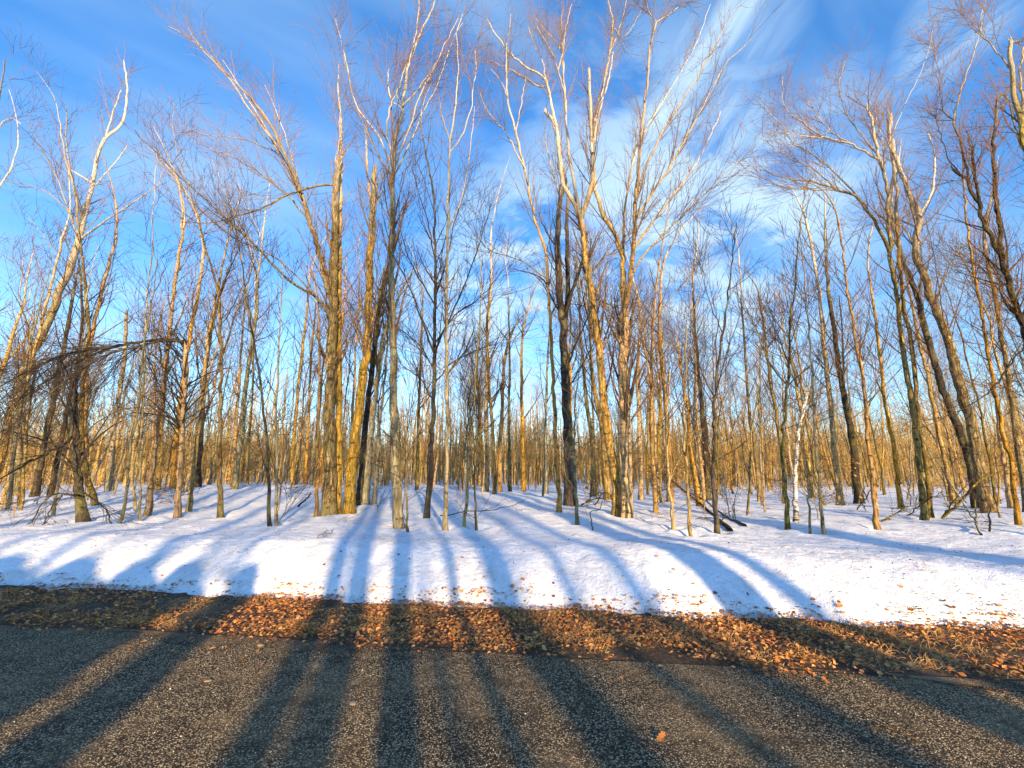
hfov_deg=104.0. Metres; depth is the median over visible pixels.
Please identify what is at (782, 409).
bare sapling
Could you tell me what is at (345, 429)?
bare sapling
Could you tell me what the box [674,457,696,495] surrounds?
twiggy shrub
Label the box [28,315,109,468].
bare tree
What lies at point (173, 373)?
bare tree
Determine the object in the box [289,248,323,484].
bare tree
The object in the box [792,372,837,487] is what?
bare tree
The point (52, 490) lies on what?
bare tree
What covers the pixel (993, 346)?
bare tree
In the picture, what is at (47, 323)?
bare tree
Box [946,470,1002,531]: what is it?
brush stem
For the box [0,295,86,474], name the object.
bare tree
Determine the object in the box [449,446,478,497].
twiggy shrub
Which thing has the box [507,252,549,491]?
bare tree
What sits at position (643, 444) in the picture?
bare sapling
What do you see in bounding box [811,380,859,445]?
bare tree
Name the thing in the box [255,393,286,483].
bare sapling
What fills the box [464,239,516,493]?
bare tree
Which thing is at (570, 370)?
bare tree
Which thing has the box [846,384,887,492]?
bare sapling
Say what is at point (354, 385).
bare tree
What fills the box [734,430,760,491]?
bare sapling
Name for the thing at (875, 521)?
bare tree
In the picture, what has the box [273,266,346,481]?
bare tree
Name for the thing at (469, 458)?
bare sapling
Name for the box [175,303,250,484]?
bare tree
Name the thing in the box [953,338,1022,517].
bare sapling
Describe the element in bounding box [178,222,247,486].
bare tree
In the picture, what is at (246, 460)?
twiggy shrub
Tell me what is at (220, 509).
bare tree
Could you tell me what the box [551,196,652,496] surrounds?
bare tree
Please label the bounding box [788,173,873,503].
bare tree
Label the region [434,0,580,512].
bare tree
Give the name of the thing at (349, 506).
bare tree
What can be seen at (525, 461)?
bare sapling
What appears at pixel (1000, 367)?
bare sapling
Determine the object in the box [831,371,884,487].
bare tree
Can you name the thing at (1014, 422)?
bare tree
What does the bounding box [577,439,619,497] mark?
twiggy shrub
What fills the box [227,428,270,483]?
twiggy shrub
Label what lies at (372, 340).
bare tree
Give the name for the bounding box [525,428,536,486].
bare sapling
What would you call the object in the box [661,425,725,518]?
twiggy shrub
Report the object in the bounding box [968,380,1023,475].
bare tree
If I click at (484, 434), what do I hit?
bare sapling
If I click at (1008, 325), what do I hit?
bare tree
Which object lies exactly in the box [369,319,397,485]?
bare tree
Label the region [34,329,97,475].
bare tree
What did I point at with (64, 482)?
bare tree
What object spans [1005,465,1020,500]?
twiggy shrub
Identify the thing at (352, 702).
pebble
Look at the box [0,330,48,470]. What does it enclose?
bare tree
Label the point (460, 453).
bare sapling
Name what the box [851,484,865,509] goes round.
leaning stick
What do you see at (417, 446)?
bare tree
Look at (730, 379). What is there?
bare tree
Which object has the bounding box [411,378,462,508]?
bare sapling
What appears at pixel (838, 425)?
bare tree
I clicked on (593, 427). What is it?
bare tree
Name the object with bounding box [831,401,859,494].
bare sapling
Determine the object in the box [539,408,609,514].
twiggy shrub
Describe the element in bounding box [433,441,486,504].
twiggy shrub
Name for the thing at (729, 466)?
bare tree
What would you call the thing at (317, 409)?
bare tree
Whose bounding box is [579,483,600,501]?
brush stem
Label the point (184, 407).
bare tree
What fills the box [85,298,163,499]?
bare sapling
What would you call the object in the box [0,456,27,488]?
twiggy shrub
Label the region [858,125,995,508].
bare tree
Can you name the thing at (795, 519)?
birch tree
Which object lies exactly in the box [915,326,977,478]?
bare tree
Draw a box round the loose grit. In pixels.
[0,629,1023,767]
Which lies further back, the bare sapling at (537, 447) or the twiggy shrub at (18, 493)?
the bare sapling at (537, 447)
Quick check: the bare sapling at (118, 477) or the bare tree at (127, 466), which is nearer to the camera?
the bare tree at (127, 466)
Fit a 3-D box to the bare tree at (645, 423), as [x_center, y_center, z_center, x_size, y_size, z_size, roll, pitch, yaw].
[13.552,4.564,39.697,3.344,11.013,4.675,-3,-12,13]
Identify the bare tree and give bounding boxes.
[0,13,75,328]
[0,28,140,505]
[0,37,197,495]
[0,122,108,504]
[0,206,136,398]
[0,240,72,504]
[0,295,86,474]
[0,296,264,517]
[0,324,193,527]
[0,330,38,398]
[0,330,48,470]
[2,311,69,438]
[6,224,106,496]
[16,187,120,495]
[23,393,48,474]
[27,323,114,489]
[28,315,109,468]
[31,397,69,484]
[32,306,123,483]
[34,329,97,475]
[46,87,151,490]
[50,310,137,475]
[63,321,120,483]
[64,233,211,523]
[82,373,117,475]
[90,0,375,515]
[90,327,171,486]
[100,85,234,515]
[102,248,212,490]
[103,305,136,490]
[108,385,131,482]
[112,268,215,486]
[116,333,189,484]
[116,344,177,487]
[121,125,214,489]
[129,379,150,478]
[133,333,204,457]
[141,83,299,517]
[141,119,213,488]
[146,100,288,489]
[158,157,280,511]
[167,251,265,491]
[169,241,282,485]
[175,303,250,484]
[176,386,217,467]
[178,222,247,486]
[184,355,234,453]
[189,187,312,526]
[203,322,273,484]
[211,295,281,483]
[219,215,351,525]
[224,196,282,482]
[227,190,274,483]
[266,369,313,483]
[267,207,328,484]
[273,234,349,516]
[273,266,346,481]
[280,295,349,484]
[281,240,378,487]
[283,342,326,468]
[289,93,419,513]
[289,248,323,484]
[293,0,492,528]
[301,296,371,465]
[305,253,364,484]
[311,37,373,513]
[320,174,426,476]
[325,358,358,411]
[334,45,549,517]
[341,253,411,488]
[343,228,420,504]
[344,135,415,505]
[355,261,427,504]
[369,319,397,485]
[384,360,418,482]
[386,392,420,448]
[388,222,439,489]
[397,266,461,489]
[401,0,498,530]
[423,336,458,484]
[430,364,462,484]
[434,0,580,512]
[442,293,516,490]
[442,350,493,462]
[450,311,499,490]
[451,372,495,479]
[452,0,675,516]
[453,329,500,486]
[453,378,481,473]
[457,328,507,487]
[457,356,490,487]
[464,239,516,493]
[467,119,529,491]
[484,285,554,491]
[490,347,531,482]
[490,350,527,473]
[491,215,522,491]
[498,98,610,505]
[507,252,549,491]
[519,232,629,475]
[519,372,551,479]
[527,290,582,492]
[532,253,582,493]
[538,346,604,484]
[540,381,563,455]
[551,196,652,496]
[551,216,649,499]
[551,294,605,495]
[554,0,791,517]
[556,360,580,413]
[573,354,610,490]
[576,365,619,484]
[589,353,615,471]
[594,354,643,488]
[607,217,657,499]
[607,278,678,494]
[609,245,706,502]
[616,246,675,485]
[618,288,689,477]
[626,136,730,512]
[629,358,654,467]
[631,358,670,476]
[633,285,713,506]
[633,299,692,498]
[633,380,655,476]
[636,200,706,501]
[642,229,728,500]
[643,311,739,491]
[662,346,739,498]
[663,180,776,533]
[671,288,736,490]
[678,195,723,499]
[678,292,745,493]
[692,348,735,488]
[694,198,769,501]
[702,362,735,481]
[703,241,794,503]
[705,296,798,505]
[706,26,965,520]
[707,350,757,493]
[707,373,749,486]
[719,258,845,497]
[721,338,777,491]
[722,126,847,529]
[724,361,781,474]
[725,378,757,489]
[743,381,779,482]
[744,185,860,534]
[748,244,857,504]
[751,359,789,489]
[762,367,807,491]
[764,318,844,487]
[765,399,793,476]
[780,179,845,504]
[782,140,969,529]
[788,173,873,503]
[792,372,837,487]
[793,349,831,489]
[801,261,893,498]
[804,312,873,478]
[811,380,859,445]
[812,401,829,474]
[813,310,890,485]
[818,286,892,494]
[819,409,864,461]
[821,80,1021,512]
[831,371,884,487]
[832,2,976,517]
[836,179,916,508]
[845,340,903,490]
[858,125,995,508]
[866,334,953,482]
[871,231,955,503]
[881,281,1004,500]
[885,0,1023,480]
[891,408,913,480]
[895,199,1023,465]
[896,355,978,489]
[897,300,974,467]
[899,341,983,491]
[905,85,1023,525]
[909,0,1023,288]
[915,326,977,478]
[916,241,1009,506]
[918,380,955,470]
[937,321,1023,485]
[937,358,993,459]
[938,133,1023,511]
[945,241,1023,411]
[946,263,1023,389]
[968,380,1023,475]
[972,366,1021,507]
[978,386,1022,446]
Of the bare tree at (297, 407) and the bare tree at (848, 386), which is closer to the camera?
the bare tree at (297, 407)
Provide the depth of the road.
2.69 m
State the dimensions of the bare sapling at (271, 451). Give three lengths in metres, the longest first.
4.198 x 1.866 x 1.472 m
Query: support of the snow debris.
on the snow ground at (780, 577)
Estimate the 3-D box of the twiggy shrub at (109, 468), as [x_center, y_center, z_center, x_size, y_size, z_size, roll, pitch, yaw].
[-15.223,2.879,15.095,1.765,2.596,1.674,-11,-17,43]
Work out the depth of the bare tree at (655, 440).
16.16 m
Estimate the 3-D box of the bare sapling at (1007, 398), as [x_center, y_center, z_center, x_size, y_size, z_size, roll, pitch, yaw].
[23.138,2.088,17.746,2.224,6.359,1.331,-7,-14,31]
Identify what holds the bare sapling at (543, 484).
on the snow ground at (780, 577)
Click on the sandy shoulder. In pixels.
(278, 643)
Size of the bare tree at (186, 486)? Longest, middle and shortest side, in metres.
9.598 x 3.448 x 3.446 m
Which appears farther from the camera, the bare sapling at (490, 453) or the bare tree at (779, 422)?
the bare tree at (779, 422)
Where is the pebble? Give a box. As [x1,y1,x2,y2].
[349,700,355,705]
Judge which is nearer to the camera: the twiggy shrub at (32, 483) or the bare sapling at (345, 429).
the twiggy shrub at (32, 483)
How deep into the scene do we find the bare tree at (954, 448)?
27.48 m
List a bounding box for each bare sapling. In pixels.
[0,221,74,509]
[0,266,65,510]
[1,245,115,515]
[35,337,78,483]
[67,397,129,486]
[70,397,127,485]
[83,388,107,483]
[85,126,201,520]
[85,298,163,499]
[108,275,167,509]
[110,324,175,494]
[118,395,152,488]
[161,358,202,475]
[164,383,187,485]
[183,374,213,470]
[190,394,229,481]
[195,352,231,484]
[201,378,237,484]
[222,335,266,486]
[222,378,259,472]
[223,414,234,483]
[247,414,281,484]
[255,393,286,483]
[273,381,304,484]
[279,404,299,483]
[290,363,314,481]
[299,301,359,467]
[319,384,342,491]
[342,349,356,462]
[342,365,348,459]
[343,343,384,467]
[356,318,389,483]
[369,347,447,531]
[377,302,418,488]
[385,371,420,483]
[398,343,426,463]
[401,316,449,509]
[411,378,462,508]
[421,183,536,527]
[444,336,513,530]
[449,386,471,489]
[457,388,476,490]
[466,332,503,491]
[489,409,496,482]
[504,420,518,486]
[511,408,525,489]
[518,393,528,489]
[520,304,621,524]
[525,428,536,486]
[526,435,534,483]
[527,324,561,495]
[528,400,552,491]
[530,416,542,481]
[536,422,543,485]
[540,410,562,481]
[548,399,561,489]
[592,296,639,467]
[630,326,732,529]
[631,399,645,485]
[631,408,651,475]
[640,281,728,536]
[696,304,741,504]
[721,300,787,514]
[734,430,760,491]
[738,377,852,533]
[739,322,791,512]
[752,394,777,490]
[760,293,802,501]
[773,421,802,492]
[787,437,807,492]
[808,372,844,498]
[818,385,875,501]
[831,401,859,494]
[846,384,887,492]
[856,405,864,489]
[885,352,928,499]
[890,363,965,500]
[896,403,934,497]
[901,401,942,491]
[904,400,948,506]
[920,358,965,501]
[942,412,967,478]
[943,397,967,494]
[946,410,968,490]
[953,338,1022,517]
[957,305,1023,473]
[967,361,1018,503]
[987,364,1023,435]
[993,384,1023,497]
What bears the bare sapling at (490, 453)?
on the snow ground at (780, 577)
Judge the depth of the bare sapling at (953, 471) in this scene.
16.33 m
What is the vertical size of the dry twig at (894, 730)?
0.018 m
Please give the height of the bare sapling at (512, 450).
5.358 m
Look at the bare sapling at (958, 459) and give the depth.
20.60 m
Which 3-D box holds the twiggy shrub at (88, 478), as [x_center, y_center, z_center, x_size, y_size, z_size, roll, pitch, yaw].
[-10.831,2.474,10.275,1.647,1.965,1.253,11,-16,-42]
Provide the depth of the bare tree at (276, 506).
9.24 m
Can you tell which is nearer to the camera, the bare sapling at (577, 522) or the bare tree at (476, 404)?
the bare sapling at (577, 522)
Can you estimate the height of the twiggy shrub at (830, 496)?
2.145 m
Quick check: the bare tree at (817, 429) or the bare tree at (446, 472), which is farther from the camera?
the bare tree at (817, 429)
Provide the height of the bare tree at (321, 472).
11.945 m
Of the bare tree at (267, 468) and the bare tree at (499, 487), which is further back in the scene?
the bare tree at (499, 487)
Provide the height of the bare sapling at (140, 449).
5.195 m
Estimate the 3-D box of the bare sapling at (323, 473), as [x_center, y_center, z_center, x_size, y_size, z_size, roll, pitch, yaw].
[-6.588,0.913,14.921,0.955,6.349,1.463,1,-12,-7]
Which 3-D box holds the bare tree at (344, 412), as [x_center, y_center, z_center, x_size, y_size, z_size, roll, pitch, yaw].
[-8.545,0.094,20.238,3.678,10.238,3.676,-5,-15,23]
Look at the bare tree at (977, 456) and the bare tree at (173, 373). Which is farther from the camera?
the bare tree at (173, 373)
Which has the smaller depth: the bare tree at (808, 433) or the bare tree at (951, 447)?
the bare tree at (808, 433)
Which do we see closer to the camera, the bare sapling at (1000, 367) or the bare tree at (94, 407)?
the bare sapling at (1000, 367)
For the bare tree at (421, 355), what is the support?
on the snow ground at (780, 577)
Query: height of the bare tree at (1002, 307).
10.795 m
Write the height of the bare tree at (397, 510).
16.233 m
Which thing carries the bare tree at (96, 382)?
on the snow ground at (780, 577)
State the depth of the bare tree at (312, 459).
23.81 m
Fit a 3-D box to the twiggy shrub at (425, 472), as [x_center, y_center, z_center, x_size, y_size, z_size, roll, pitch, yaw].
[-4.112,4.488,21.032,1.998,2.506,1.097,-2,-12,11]
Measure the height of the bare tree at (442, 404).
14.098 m
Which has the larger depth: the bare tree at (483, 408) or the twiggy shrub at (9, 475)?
the bare tree at (483, 408)
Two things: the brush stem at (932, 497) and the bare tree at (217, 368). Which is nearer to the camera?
the brush stem at (932, 497)
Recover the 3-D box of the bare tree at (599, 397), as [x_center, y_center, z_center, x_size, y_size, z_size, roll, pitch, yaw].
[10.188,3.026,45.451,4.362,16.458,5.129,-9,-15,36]
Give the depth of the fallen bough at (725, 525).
9.56 m
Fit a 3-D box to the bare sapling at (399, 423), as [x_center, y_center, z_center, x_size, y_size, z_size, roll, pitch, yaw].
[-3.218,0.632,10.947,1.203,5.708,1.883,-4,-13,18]
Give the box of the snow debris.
[10,493,1023,615]
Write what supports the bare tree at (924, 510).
on the snow ground at (780, 577)
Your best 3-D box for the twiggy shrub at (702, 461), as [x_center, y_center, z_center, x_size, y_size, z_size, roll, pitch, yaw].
[6.397,2.856,13.252,1.733,2.937,1.165,-3,-13,15]
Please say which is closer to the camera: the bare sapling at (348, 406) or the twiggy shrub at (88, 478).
the twiggy shrub at (88, 478)
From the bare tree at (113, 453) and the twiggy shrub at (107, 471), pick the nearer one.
the bare tree at (113, 453)
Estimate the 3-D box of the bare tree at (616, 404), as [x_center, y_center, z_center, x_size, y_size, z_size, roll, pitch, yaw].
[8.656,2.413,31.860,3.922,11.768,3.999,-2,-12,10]
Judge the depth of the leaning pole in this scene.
9.39 m
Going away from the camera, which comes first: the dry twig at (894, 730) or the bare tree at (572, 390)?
the dry twig at (894, 730)
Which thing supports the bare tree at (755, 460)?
on the snow ground at (780, 577)
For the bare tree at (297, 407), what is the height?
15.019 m
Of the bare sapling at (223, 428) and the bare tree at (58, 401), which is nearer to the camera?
the bare sapling at (223, 428)
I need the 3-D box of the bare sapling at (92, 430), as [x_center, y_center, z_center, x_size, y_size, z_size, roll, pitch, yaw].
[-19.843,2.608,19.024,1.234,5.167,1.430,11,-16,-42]
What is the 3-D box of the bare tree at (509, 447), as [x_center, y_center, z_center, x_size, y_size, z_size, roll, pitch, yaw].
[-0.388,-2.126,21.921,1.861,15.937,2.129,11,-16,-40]
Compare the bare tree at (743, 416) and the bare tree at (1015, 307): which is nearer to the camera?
the bare tree at (1015, 307)
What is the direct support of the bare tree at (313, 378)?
on the snow ground at (780, 577)
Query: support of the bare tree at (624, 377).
on the snow ground at (780, 577)
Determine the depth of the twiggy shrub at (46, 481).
12.16 m
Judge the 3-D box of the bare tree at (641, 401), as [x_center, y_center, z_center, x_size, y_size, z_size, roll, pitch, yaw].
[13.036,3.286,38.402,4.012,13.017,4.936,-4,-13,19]
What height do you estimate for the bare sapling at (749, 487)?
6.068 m
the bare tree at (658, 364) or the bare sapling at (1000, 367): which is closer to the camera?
the bare sapling at (1000, 367)
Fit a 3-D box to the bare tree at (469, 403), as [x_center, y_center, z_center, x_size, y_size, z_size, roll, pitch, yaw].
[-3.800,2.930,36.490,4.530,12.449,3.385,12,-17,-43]
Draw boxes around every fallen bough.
[652,466,742,530]
[680,479,746,526]
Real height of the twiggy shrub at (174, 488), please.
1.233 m
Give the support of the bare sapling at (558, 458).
on the snow ground at (780, 577)
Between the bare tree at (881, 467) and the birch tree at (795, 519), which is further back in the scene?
the bare tree at (881, 467)
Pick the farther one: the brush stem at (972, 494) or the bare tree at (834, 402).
the bare tree at (834, 402)
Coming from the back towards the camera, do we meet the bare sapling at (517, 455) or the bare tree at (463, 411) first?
the bare tree at (463, 411)
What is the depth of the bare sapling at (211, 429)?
18.59 m
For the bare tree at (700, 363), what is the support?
on the snow ground at (780, 577)
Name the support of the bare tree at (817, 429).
on the snow ground at (780, 577)
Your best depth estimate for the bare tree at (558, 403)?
45.58 m
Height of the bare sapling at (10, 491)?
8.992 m
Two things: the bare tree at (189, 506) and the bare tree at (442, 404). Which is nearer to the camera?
the bare tree at (189, 506)
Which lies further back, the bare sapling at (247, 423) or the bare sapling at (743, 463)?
the bare sapling at (743, 463)
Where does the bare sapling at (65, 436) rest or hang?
on the snow ground at (780, 577)
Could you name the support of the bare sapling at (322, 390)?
on the snow ground at (780, 577)
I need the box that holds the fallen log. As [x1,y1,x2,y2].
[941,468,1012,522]
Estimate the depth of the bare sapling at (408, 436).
21.05 m
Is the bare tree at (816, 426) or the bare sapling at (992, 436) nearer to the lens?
the bare sapling at (992, 436)
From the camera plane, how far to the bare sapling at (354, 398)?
17.71 m
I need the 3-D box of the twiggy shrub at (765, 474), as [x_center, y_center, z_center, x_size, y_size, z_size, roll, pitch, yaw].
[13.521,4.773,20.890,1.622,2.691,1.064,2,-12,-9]
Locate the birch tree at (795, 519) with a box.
[755,301,864,522]
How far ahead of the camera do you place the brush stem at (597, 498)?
12.45 m
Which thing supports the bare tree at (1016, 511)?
on the snow ground at (780, 577)
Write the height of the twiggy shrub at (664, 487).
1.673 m
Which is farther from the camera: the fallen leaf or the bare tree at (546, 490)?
the bare tree at (546, 490)
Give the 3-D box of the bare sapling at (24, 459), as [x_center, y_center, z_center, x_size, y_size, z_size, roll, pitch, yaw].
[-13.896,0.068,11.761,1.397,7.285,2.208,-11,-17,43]
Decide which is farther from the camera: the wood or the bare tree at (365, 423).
the wood
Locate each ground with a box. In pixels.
[0,471,1023,629]
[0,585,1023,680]
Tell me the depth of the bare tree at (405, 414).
44.78 m
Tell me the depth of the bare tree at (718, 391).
41.91 m
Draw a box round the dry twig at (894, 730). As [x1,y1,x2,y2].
[871,726,923,742]
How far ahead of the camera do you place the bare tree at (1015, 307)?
9.81 m
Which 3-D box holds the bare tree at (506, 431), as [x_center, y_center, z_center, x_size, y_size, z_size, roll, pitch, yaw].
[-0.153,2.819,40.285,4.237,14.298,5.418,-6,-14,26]
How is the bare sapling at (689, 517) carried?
on the snow ground at (780, 577)
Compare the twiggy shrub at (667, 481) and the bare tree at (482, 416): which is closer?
the twiggy shrub at (667, 481)
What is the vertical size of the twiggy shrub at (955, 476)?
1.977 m
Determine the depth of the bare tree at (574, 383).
27.83 m
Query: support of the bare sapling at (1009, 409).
on the snow ground at (780, 577)
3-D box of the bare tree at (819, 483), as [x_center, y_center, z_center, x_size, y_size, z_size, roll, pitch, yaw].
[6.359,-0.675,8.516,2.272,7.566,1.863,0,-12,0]
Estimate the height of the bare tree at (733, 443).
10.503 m
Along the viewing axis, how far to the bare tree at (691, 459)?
15.52 m
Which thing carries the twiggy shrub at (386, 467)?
on the snow ground at (780, 577)
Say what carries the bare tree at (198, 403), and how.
on the snow ground at (780, 577)
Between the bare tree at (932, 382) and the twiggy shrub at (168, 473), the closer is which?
the twiggy shrub at (168, 473)
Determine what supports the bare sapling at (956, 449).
on the snow ground at (780, 577)
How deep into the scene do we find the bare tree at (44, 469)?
34.34 m
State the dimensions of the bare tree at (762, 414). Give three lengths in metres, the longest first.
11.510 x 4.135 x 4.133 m
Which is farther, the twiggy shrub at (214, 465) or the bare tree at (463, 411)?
the bare tree at (463, 411)
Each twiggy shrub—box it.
[0,453,70,516]
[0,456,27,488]
[0,494,25,511]
[3,466,68,496]
[20,456,73,503]
[36,445,129,515]
[61,456,98,491]
[70,438,125,491]
[91,456,118,488]
[128,470,202,504]
[137,442,187,502]
[156,447,199,499]
[201,442,236,484]
[204,439,227,481]
[211,440,264,485]
[215,460,265,484]
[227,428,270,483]
[229,429,257,483]
[248,456,282,484]
[294,456,315,482]
[343,418,408,517]
[378,436,403,487]
[419,452,444,484]
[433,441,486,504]
[437,461,459,482]
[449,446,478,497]
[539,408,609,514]
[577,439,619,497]
[635,453,691,514]
[643,430,690,517]
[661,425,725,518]
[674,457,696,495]
[674,475,701,493]
[686,426,734,505]
[697,461,743,515]
[711,448,742,499]
[723,465,747,499]
[752,454,778,497]
[757,459,788,500]
[764,468,781,498]
[768,465,792,497]
[780,436,850,518]
[788,463,850,508]
[834,448,876,507]
[876,440,949,505]
[934,456,969,505]
[966,451,1003,499]
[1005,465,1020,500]
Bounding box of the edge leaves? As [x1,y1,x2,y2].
[30,562,1022,627]
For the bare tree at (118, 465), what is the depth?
16.23 m
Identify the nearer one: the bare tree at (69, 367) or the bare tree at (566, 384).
the bare tree at (566, 384)
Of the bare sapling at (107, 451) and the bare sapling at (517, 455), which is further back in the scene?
the bare sapling at (517, 455)
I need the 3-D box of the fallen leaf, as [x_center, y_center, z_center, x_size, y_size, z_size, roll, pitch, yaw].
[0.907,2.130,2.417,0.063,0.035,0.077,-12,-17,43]
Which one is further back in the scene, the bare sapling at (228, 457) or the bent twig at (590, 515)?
the bare sapling at (228, 457)
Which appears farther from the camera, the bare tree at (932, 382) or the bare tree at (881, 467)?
the bare tree at (881, 467)
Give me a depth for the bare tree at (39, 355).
27.57 m
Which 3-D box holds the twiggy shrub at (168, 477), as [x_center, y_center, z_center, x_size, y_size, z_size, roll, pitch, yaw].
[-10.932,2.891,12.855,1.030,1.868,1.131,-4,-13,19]
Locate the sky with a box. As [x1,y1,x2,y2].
[0,0,1023,470]
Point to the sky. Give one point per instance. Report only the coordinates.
(75, 33)
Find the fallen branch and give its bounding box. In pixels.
[440,484,529,518]
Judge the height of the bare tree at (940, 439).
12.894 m
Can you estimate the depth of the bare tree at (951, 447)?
30.57 m
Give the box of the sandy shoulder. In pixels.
[97,627,1023,691]
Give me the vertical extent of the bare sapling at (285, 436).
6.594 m
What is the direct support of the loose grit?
on the road
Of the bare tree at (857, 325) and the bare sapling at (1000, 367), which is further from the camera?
the bare tree at (857, 325)
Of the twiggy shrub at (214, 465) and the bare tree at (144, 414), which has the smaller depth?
the twiggy shrub at (214, 465)
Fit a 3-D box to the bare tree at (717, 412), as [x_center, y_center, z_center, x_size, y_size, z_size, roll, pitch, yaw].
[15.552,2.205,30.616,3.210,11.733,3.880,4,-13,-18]
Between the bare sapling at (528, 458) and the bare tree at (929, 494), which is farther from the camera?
the bare sapling at (528, 458)
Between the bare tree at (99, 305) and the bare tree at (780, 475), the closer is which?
the bare tree at (99, 305)
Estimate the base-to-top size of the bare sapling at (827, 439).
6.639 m
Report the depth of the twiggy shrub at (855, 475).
14.25 m
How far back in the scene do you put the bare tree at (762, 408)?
39.14 m
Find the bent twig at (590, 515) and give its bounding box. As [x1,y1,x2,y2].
[589,500,602,529]
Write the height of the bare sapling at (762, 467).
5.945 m
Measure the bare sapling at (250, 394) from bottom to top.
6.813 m
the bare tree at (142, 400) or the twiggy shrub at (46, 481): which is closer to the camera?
the twiggy shrub at (46, 481)
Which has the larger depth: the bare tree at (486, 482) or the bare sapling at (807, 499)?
the bare tree at (486, 482)
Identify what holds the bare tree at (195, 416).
on the snow ground at (780, 577)
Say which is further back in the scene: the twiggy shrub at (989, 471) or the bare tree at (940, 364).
the bare tree at (940, 364)
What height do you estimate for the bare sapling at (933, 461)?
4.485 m
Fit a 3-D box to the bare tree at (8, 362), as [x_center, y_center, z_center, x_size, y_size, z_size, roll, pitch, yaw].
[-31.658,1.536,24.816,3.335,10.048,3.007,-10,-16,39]
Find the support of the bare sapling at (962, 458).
on the snow ground at (780, 577)
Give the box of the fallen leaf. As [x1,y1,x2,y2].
[655,731,667,741]
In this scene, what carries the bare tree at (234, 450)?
on the snow ground at (780, 577)
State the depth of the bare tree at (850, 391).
22.98 m
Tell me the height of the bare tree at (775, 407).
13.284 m
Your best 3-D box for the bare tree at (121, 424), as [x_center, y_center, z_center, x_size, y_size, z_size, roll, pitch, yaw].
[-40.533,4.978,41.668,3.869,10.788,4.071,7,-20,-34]
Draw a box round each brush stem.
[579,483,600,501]
[581,491,609,505]
[594,480,610,504]
[881,483,923,521]
[906,481,976,515]
[933,474,995,520]
[937,482,995,520]
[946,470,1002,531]
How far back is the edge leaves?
4.82 m
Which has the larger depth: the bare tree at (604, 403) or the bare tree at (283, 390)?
the bare tree at (283, 390)
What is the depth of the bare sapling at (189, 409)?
17.69 m
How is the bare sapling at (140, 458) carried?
on the snow ground at (780, 577)
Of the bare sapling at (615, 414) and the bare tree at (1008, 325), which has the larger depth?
the bare tree at (1008, 325)
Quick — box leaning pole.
[919,418,1007,534]
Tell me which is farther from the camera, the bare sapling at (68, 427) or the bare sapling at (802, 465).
the bare sapling at (802, 465)
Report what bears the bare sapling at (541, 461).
on the snow ground at (780, 577)
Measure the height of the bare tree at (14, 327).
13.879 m
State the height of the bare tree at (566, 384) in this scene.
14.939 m
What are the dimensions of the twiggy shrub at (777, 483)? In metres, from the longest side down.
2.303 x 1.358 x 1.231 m
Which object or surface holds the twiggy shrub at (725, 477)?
on the snow ground at (780, 577)
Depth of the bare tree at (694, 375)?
20.03 m
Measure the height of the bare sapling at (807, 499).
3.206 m
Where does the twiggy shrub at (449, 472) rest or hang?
on the snow ground at (780, 577)
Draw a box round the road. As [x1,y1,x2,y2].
[0,625,1023,767]
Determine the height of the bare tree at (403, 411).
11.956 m
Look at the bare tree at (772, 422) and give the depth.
30.64 m
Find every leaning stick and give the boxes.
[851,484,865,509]
[857,473,882,509]
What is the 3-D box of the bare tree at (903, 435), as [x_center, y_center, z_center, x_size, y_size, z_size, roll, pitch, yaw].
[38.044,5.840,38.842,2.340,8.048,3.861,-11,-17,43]
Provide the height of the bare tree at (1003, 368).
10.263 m
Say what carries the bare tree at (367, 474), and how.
on the snow ground at (780, 577)
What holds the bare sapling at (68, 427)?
on the snow ground at (780, 577)
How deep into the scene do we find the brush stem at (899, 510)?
9.83 m
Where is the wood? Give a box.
[0,351,1023,487]
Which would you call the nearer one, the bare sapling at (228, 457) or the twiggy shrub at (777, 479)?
the twiggy shrub at (777, 479)
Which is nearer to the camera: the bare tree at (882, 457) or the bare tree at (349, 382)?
the bare tree at (882, 457)
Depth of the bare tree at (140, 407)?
40.10 m
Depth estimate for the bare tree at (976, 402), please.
36.67 m
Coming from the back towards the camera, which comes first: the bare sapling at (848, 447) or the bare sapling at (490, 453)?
the bare sapling at (490, 453)
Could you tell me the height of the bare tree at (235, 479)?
16.503 m
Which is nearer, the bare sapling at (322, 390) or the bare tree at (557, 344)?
the bare sapling at (322, 390)
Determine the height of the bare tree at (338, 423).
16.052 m
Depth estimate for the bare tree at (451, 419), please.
37.43 m
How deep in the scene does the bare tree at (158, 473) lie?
16.07 m
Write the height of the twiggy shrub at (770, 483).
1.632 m
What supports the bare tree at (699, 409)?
on the snow ground at (780, 577)
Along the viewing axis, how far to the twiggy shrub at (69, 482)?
16.34 m
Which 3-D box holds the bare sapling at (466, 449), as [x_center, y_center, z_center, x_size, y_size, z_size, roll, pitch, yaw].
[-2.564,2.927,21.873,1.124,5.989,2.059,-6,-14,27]
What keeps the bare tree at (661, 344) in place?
on the snow ground at (780, 577)

